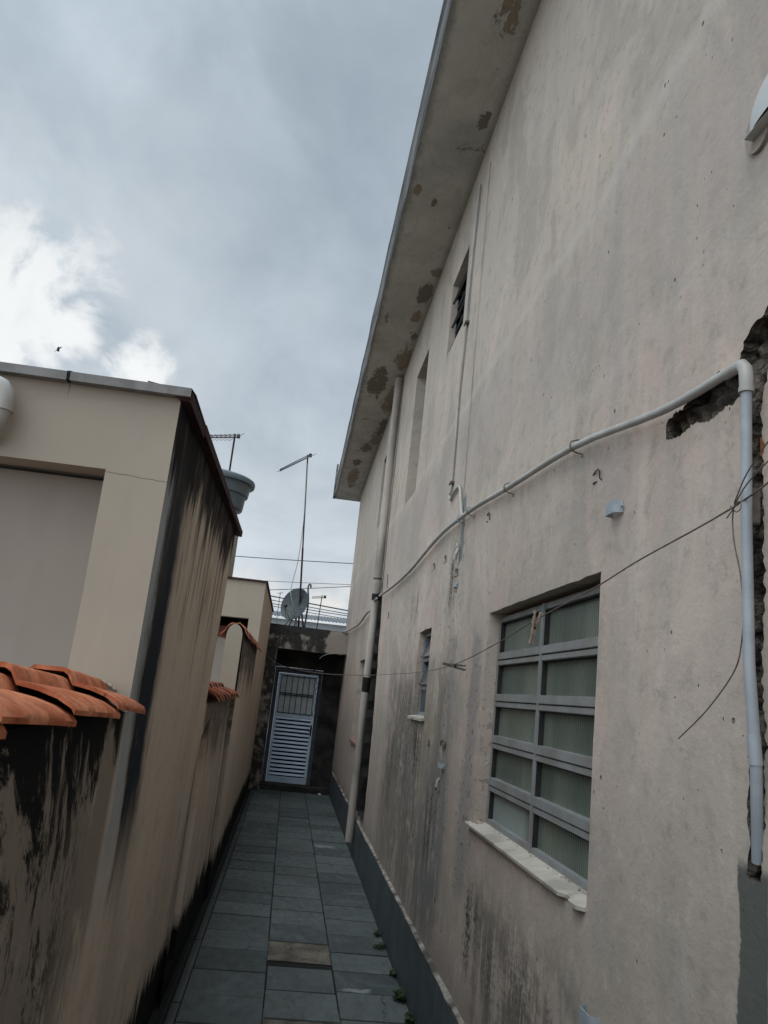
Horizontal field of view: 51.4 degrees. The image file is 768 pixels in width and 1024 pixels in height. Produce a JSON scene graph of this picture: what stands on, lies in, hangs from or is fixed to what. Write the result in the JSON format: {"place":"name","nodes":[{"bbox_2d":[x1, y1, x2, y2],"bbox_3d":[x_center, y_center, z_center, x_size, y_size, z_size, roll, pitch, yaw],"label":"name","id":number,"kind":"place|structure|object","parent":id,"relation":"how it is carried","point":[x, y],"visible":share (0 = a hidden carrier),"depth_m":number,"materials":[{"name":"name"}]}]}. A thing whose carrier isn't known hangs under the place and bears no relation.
{"place":"outdoors","nodes":[
{"label":"outdoors","id":0,"kind":"place"},
{"bbox_2d":[0,0,442,625],"label":"sky","id":1,"kind":"structure","parent":0,"point":[202,196],"materials":[{"name":"grey"}]},
{"bbox_2d":[228,516,238,576],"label":"tank tower","id":2,"kind":"structure","parent":0,"point":[231,567],"depth_m":13.00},
{"bbox_2d":[222,469,254,514],"bbox_3d":[-2.834,-0.315,13.133,1.370,0.715,1.370,7,-13,-5],"label":"water tank","id":3,"kind":"object","parent":2,"relation":"on","point":[241,487],"visible":0.34,"depth_m":12.83,"materials":[{"name":"grey plastic"}]},
{"bbox_2d":[210,576,273,827],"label":"side building","id":4,"kind":"structure","parent":0,"point":[247,604],"depth_m":11.11,"materials":[{"name":"paint"}]},
{"bbox_2d":[210,433,244,470],"bbox_3d":[-3.321,-0.034,14.792,0.428,3.290,1.090,-6,-17,41],"label":"yagi antenna","id":5,"kind":"object","parent":4,"relation":"on","point":[229,435],"visible":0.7,"depth_m":15.32,"materials":[{"name":"grey metal"}]},
{"bbox_2d":[148,789,409,1023],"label":"paving","id":6,"kind":"structure","parent":0,"point":[226,983],"depth_m":6.26,"materials":[{"name":"grey stone"}]},
{"bbox_2d":[0,661,145,1023],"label":"tiled yard wall","id":7,"kind":"structure","parent":6,"relation":"on","point":[61,733],"depth_m":1.86,"materials":[{"name":"paint"}]},
{"bbox_2d":[155,789,249,1023],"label":"gutter","id":8,"kind":"object","parent":6,"relation":"on","point":[161,1018],"visible":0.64,"depth_m":5.72,"materials":[{"name":"grey concrete"}]},
{"bbox_2d":[203,622,261,901],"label":"rounded end wall","id":9,"kind":"structure","parent":6,"relation":"on","point":[241,647],"depth_m":7.62,"materials":[{"name":"paint"}]},
{"bbox_2d":[248,623,348,794],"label":"gateway wall","id":10,"kind":"structure","parent":6,"relation":"on","point":[292,729],"depth_m":15.22,"materials":[{"name":"black paint"}]},
{"bbox_2d":[261,666,322,785],"bbox_3d":[-1.751,4.085,15.301,0.922,2.135,0.125,7,-13,-5],"label":"door","id":11,"kind":"structure","parent":10,"relation":"in","point":[292,729],"depth_m":15.31,"materials":[{"name":"silver metal"}]},
{"bbox_2d":[281,588,307,626],"bbox_3d":[-1.748,1.843,15.507,0.522,0.780,0.488,7,-13,-5],"label":"satellite dish","id":12,"kind":"object","parent":10,"relation":"on","point":[287,609],"visible":0.93,"depth_m":15.59,"materials":[{"name":"grey metal"}]},
{"bbox_2d":[277,453,314,625],"bbox_3d":[-1.905,0.439,15.677,0.387,3.540,0.946,-5,-17,41],"label":"yagi antenna","id":13,"kind":"object","parent":10,"relation":"on","point":[292,464],"visible":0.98,"depth_m":15.81,"materials":[{"name":"grey metal"}]},
{"bbox_2d":[290,463,307,625],"bbox_3d":[-1.611,0.589,15.659,0.197,3.302,0.373,7,-13,-5],"label":"antenna cable","id":14,"kind":"object","parent":13,"relation":"hanging from","point":[300,546],"visible":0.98,"depth_m":15.79,"materials":[{"name":"plastic"}]},
{"bbox_2d":[278,663,320,723],"bbox_3d":[-1.701,3.493,15.394,0.891,1.079,0.026,7,-13,-5],"label":"hanging cord","id":15,"kind":"object","parent":10,"relation":"hanging from","point":[315,689],"visible":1,"depth_m":15.47,"materials":[{"name":"grey fabric"}]},
{"bbox_2d":[304,584,311,626],"bbox_3d":[-1.511,1.854,15.700,0.089,0.907,0.034,7,-13,-5],"label":"cable entry pipe","id":16,"kind":"object","parent":10,"relation":"on","point":[310,585],"visible":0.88,"depth_m":15.70,"materials":[{"name":"grey metal"}]},
{"bbox_2d":[267,941,330,964],"bbox_3d":[-0.619,3.205,5.802,0.450,0.010,0.440,7,-13,-5],"label":"mortar patch","id":17,"kind":"object","parent":6,"relation":"on","point":[306,953],"visible":1,"depth_m":5.79,"materials":[{"name":"beige concrete"}]},
{"bbox_2d":[262,1008,339,1023],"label":"mortar patch","id":18,"kind":"object","parent":6,"relation":"on","point":[267,1021],"visible":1,"depth_m":4.58,"materials":[{"name":"beige concrete"}]},
{"bbox_2d":[373,942,384,948],"bbox_3d":[-0.035,3.311,6.093,0.110,0.039,0.163,7,-13,-5],"label":"weed","id":19,"kind":"object","parent":6,"relation":"on","point":[378,946],"visible":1,"depth_m":6.09,"materials":[{"name":"green plant"}]},
{"bbox_2d":[388,968,396,975],"bbox_3d":[0.059,3.180,5.510,0.068,0.043,0.116,7,-13,-5],"label":"weed","id":20,"kind":"object","parent":6,"relation":"on","point":[392,973],"visible":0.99,"depth_m":5.51,"materials":[{"name":"green plant"}]},
{"bbox_2d":[392,986,405,1004],"bbox_3d":[0.092,3.081,5.085,0.110,0.062,0.170,7,-13,-5],"label":"weed","id":21,"kind":"object","parent":6,"relation":"on","point":[400,995],"visible":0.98,"depth_m":5.07,"materials":[{"name":"green plant"}]},
{"bbox_2d":[404,1012,414,1023],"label":"weed","id":22,"kind":"object","parent":6,"relation":"on","point":[408,1017],"visible":1,"depth_m":4.71,"materials":[{"name":"green plant"}]},
{"bbox_2d":[235,556,352,563],"bbox_3d":[-2.151,1.046,22.193,18.001,1.122,0.022,7,-13,-5],"label":"street cable","id":23,"kind":"object","parent":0,"point":[293,560],"visible":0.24,"depth_m":22.08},
{"bbox_2d":[266,611,346,751],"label":"distant house","id":24,"kind":"structure","parent":0,"point":[332,627],"depth_m":24.76,"materials":[{"name":"grey paint"}]},
{"bbox_2d":[272,603,346,615],"bbox_3d":[-2.289,2.330,21.894,18.001,0.952,0.022,7,-13,-5],"label":"street cable","id":25,"kind":"object","parent":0,"point":[318,611],"visible":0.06,"depth_m":21.87,"materials":[{"name":"black rubber"}]},
{"bbox_2d":[271,595,347,610],"bbox_3d":[-2.270,2.143,21.937,18.002,1.389,0.035,7,-13,-5],"label":"street cable","id":26,"kind":"object","parent":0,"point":[315,604],"visible":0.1,"depth_m":21.90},
{"bbox_2d":[272,600,346,613],"bbox_3d":[-2.280,2.240,21.915,18.001,1.235,0.022,7,-13,-5],"label":"street cable","id":27,"kind":"object","parent":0,"point":[318,608],"visible":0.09,"depth_m":21.89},
{"bbox_2d":[273,606,345,618],"bbox_3d":[-2.296,2.390,21.880,18.001,1.099,0.019,7,-13,-5],"label":"street cable","id":28,"kind":"object","parent":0,"point":[316,613],"visible":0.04,"depth_m":21.85,"materials":[{"name":"black rubber"}]},
{"bbox_2d":[273,586,350,589],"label":"street cable","id":29,"kind":"object","parent":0,"point":[312,588],"visible":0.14,"depth_m":21.98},
{"bbox_2d":[273,581,350,584],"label":"street cable","id":30,"kind":"object","parent":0,"point":[316,583],"visible":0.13,"depth_m":22.02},
{"label":"ground","id":31,"kind":"structure","parent":0,"visible":0},
{"bbox_2d":[0,362,242,1023],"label":"side building","id":32,"kind":"structure","parent":31,"relation":"on","point":[120,528],"depth_m":2.76,"materials":[{"name":"paint"}]},
{"bbox_2d":[0,376,14,432],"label":"drain elbow","id":33,"kind":"object","parent":32,"relation":"attached to","point":[7,399],"visible":1,"depth_m":2.63,"materials":[{"name":"white plastic"}]},
{"bbox_2d":[159,681,239,1007],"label":"boundary wall","id":34,"kind":"structure","parent":31,"relation":"on","point":[188,894],"depth_m":5.54,"materials":[{"name":"paint"}]},
{"bbox_2d":[309,595,325,675],"bbox_3d":[-1.732,3.117,19.675,0.459,2.190,0.118,17,-17,-40],"label":"yagi antenna","id":35,"kind":"object","parent":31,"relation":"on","point":[320,607],"visible":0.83,"depth_m":19.87,"materials":[{"name":"grey metal"}]},
{"bbox_2d":[329,0,767,1023],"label":"two storey house","id":36,"kind":"structure","parent":31,"relation":"on","point":[565,838],"depth_m":3.21,"materials":[{"name":"beige paint"}]},
{"bbox_2d":[344,597,377,631],"bbox_3d":[-0.414,1.701,12.488,0.084,0.128,5.554,7,-13,-5],"label":"service cable","id":37,"kind":"object","parent":36,"relation":"attached to","point":[366,613],"visible":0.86,"depth_m":11.92,"materials":[{"name":"plastic"}]},
{"bbox_2d":[345,377,402,841],"bbox_3d":[-0.102,1.040,10.020,0.122,5.852,0.187,7,-13,-5],"label":"downpipe","id":38,"kind":"object","parent":36,"relation":"attached to","point":[378,572],"visible":0.98,"depth_m":9.92,"materials":[{"name":"metal"}]},
{"bbox_2d":[418,632,430,715],"bbox_3d":[0.351,1.252,6.183,0.075,0.650,0.580,7,-13,-5],"label":"window","id":39,"kind":"structure","parent":36,"relation":"in","point":[426,653],"depth_m":6.35,"materials":[{"name":"grey metal"}]},
{"bbox_2d":[438,762,444,768],"bbox_3d":[0.354,1.562,4.920,0.029,0.030,0.110,7,-13,-5],"label":"wall bracket","id":40,"kind":"object","parent":36,"relation":"attached to","point":[441,765],"depth_m":4.88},
{"bbox_2d":[440,740,445,745],"bbox_3d":[0.368,1.440,4.969,0.024,0.030,0.110,7,-13,-5],"label":"wall bracket","id":41,"kind":"object","parent":36,"relation":"attached to","point":[442,743],"depth_m":4.93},
{"bbox_2d":[453,543,459,559],"bbox_3d":[0.477,0.259,5.278,0.039,0.127,0.067,7,-13,-5],"label":"broken cable end","id":42,"kind":"object","parent":36,"relation":"attached to","point":[456,553],"visible":1,"depth_m":5.25,"materials":[{"name":"white plastic"}]},
{"bbox_2d":[449,269,467,350],"bbox_3d":[0.690,-1.758,6.758,0.125,0.680,0.660,7,-13,-5],"label":"window","id":43,"kind":"structure","parent":36,"relation":"in","point":[462,289],"depth_m":6.89,"materials":[{"name":"metal"}]},
{"bbox_2d":[448,184,480,513],"bbox_3d":[0.628,-1.258,5.840,0.032,2.777,0.544,7,-13,-5],"label":"conduit","id":44,"kind":"object","parent":36,"relation":"attached to","point":[451,494],"visible":0.98,"depth_m":6.02,"materials":[{"name":"white plastic"}]},
{"bbox_2d":[462,162,490,506],"bbox_3d":[0.657,-1.300,5.638,0.007,2.700,0.035,7,-13,-5],"label":"thin cable","id":45,"kind":"object","parent":36,"relation":"attached to","point":[476,334],"visible":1,"depth_m":5.64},
{"bbox_2d":[485,586,599,891],"bbox_3d":[0.664,0.900,3.365,0.045,1.037,1.554,7,-13,-5],"label":"window","id":46,"kind":"structure","parent":36,"relation":"in","point":[540,781],"depth_m":3.27,"materials":[{"name":"grey glass"}]},
{"bbox_2d":[379,359,763,864],"bbox_3d":[0.365,0.839,5.586,0.078,1.479,7.890,7,-13,-5],"label":"wall pipe","id":47,"kind":"object","parent":36,"relation":"attached to","point":[742,369],"depth_m":1.77,"materials":[{"name":"white plastic"}]},
{"bbox_2d":[579,1004,599,1023],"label":"wall bracket","id":48,"kind":"object","parent":36,"relation":"attached to","point":[585,1017],"depth_m":2.32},
{"bbox_2d":[592,468,601,483],"bbox_3d":[0.766,-0.124,2.873,0.017,0.049,0.106,6,-13,-1],"label":"wall hook","id":49,"kind":"object","parent":36,"relation":"attached to","point":[599,475],"depth_m":2.85,"materials":[{"name":"metal"}]},
{"bbox_2d":[605,500,623,517],"bbox_3d":[0.762,-0.011,2.637,0.032,0.040,0.105,7,-13,-5],"label":"wall bracket","id":50,"kind":"object","parent":36,"relation":"attached to","point":[613,506],"depth_m":2.61,"materials":[{"name":"grey plastic"}]},
{"bbox_2d":[744,74,767,154],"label":"wall lamp","id":51,"kind":"object","parent":36,"relation":"attached to","point":[756,138],"visible":1,"depth_m":1.98,"materials":[{"name":"grey plastic"}]},
{"bbox_2d":[752,488,760,525],"bbox_3d":[0.836,-0.012,1.813,0.031,0.085,0.024,7,-13,-5],"label":"wire anchor","id":52,"kind":"object","parent":36,"relation":"attached to","point":[756,506],"visible":0.37,"depth_m":1.80,"materials":[{"name":"grey wood"}]},
{"bbox_2d":[268,482,767,675],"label":"clothesline","id":53,"kind":"object","parent":52,"relation":"attached to","point":[737,504],"visible":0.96,"depth_m":2.29,"materials":[{"name":"fabric"}]},
{"bbox_2d":[442,662,465,670],"bbox_3d":[0.387,0.851,4.396,0.145,0.033,0.027,12,-14,-24],"label":"clothes peg","id":54,"kind":"object","parent":53,"relation":"attached to","point":[453,665],"visible":1,"depth_m":4.39,"materials":[{"name":"brown wood"}]},
{"bbox_2d":[528,610,541,643],"bbox_3d":[0.567,0.433,2.993,0.033,0.125,0.046,7,-13,-5],"label":"clothes peg","id":55,"kind":"object","parent":53,"relation":"attached to","point":[534,627],"visible":1,"depth_m":2.98,"materials":[{"name":"brown wood"}]},
{"bbox_2d":[678,441,767,738],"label":"loose wire","id":56,"kind":"object","parent":53,"relation":"hanging from","point":[735,503],"visible":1,"depth_m":1.77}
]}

